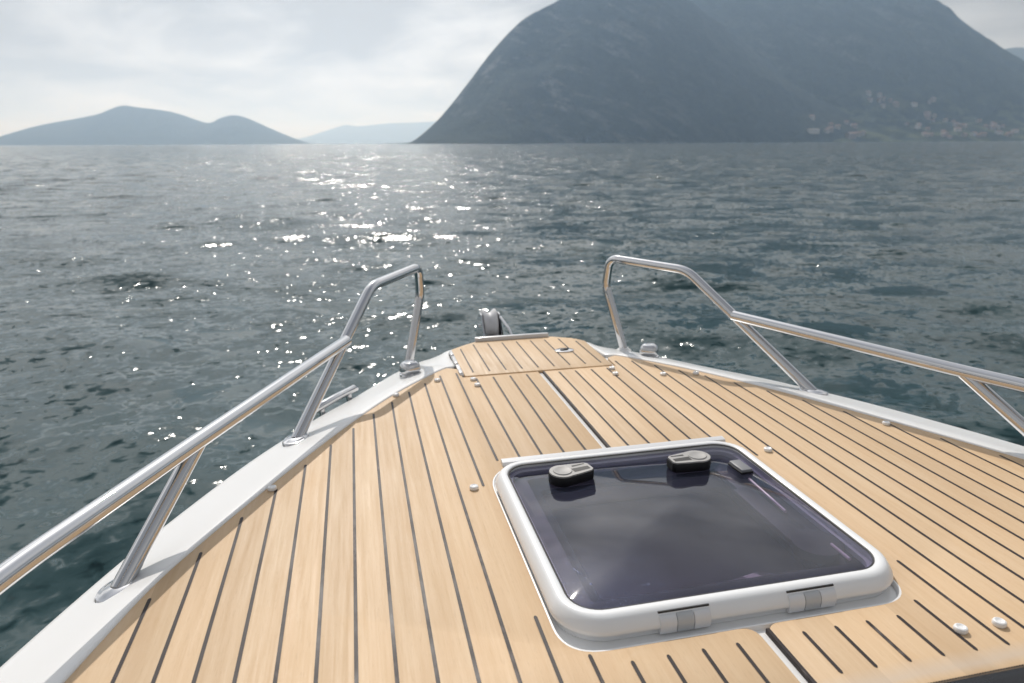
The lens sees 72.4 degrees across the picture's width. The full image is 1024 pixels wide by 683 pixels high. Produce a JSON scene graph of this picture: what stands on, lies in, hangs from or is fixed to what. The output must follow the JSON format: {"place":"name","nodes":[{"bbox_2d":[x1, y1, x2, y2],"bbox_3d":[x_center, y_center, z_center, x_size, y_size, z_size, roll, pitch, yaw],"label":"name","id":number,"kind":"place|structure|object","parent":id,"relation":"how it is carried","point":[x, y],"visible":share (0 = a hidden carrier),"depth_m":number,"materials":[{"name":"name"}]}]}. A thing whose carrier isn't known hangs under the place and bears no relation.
{"place":"outdoors","nodes":[
{"label":"outdoors","id":0,"kind":"place"},
{"bbox_2d":[0,105,313,144],"bbox_3d":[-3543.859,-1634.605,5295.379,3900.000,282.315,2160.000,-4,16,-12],"label":"hill","id":1,"kind":"structure","parent":0,"point":[125,125],"depth_m":4870.88,"materials":[{"name":"grey"}]},
{"bbox_2d":[298,121,435,143],"bbox_3d":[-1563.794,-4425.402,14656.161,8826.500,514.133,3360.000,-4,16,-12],"label":"hill","id":2,"kind":"structure","parent":0,"point":[389,133],"depth_m":13507.19,"materials":[{"name":"grey"}]},
{"bbox_2d":[0,141,1023,666],"bbox_3d":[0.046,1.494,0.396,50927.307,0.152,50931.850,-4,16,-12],"label":"lake water","id":3,"kind":"structure","parent":0,"point":[156,301],"depth_m":8.48,"materials":[{"name":"grey liquid"}]},
{"bbox_2d":[0,255,1023,682],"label":"motorboat","id":4,"kind":"object","parent":3,"relation":"on","point":[492,503],"visible":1,"depth_m":1.14,"materials":[{"name":"brown wood"}]},
{"bbox_2d":[0,0,1023,138],"label":"sky","id":5,"kind":"structure","parent":0,"point":[297,69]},
{"bbox_2d":[386,0,877,143],"bbox_3d":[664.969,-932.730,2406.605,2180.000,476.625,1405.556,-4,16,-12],"label":"mountain","id":6,"kind":"structure","parent":0,"point":[624,71],"depth_m":1902.77,"materials":[{"name":"grey stone"}]},
{"bbox_2d":[806,128,819,133],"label":"house","id":7,"kind":"structure","parent":6,"relation":"on","point":[814,131],"depth_m":1985.98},
{"bbox_2d":[845,132,856,138],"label":"house","id":8,"kind":"structure","parent":6,"relation":"on","point":[850,135],"depth_m":2018.75,"materials":[{"name":"ceramic"}]},
{"bbox_2d":[691,0,1023,141],"bbox_3d":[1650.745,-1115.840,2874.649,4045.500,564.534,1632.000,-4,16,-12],"label":"mountain","id":9,"kind":"structure","parent":0,"point":[844,55],"depth_m":2384.84,"materials":[{"name":"grey stone"}]},
{"bbox_2d":[850,123,857,128],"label":"house","id":10,"kind":"structure","parent":9,"relation":"on","point":[853,125],"depth_m":2091.34,"materials":[{"name":"ceramic"}]},
{"bbox_2d":[911,102,917,106],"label":"house","id":11,"kind":"structure","parent":9,"relation":"on","point":[914,104],"depth_m":2283.11,"materials":[{"name":"ceramic"}]},
{"bbox_2d":[954,127,961,131],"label":"house","id":12,"kind":"structure","parent":9,"relation":"on","point":[958,129],"depth_m":2154.28,"materials":[{"name":"ceramic"}]},
{"bbox_2d":[979,132,986,136],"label":"house","id":13,"kind":"structure","parent":9,"relation":"on","point":[983,134],"depth_m":2135.33,"materials":[{"name":"ceramic"}]},
{"bbox_2d":[994,130,1002,134],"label":"house","id":14,"kind":"structure","parent":9,"relation":"on","point":[998,132],"depth_m":2161.63,"materials":[{"name":"ceramic"}]},
{"bbox_2d":[1005,47,1023,59],"bbox_3d":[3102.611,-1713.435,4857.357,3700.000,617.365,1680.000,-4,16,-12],"label":"hill","id":15,"kind":"structure","parent":0,"point":[1018,52],"depth_m":4673.24,"materials":[{"name":"grey"}]}
]}

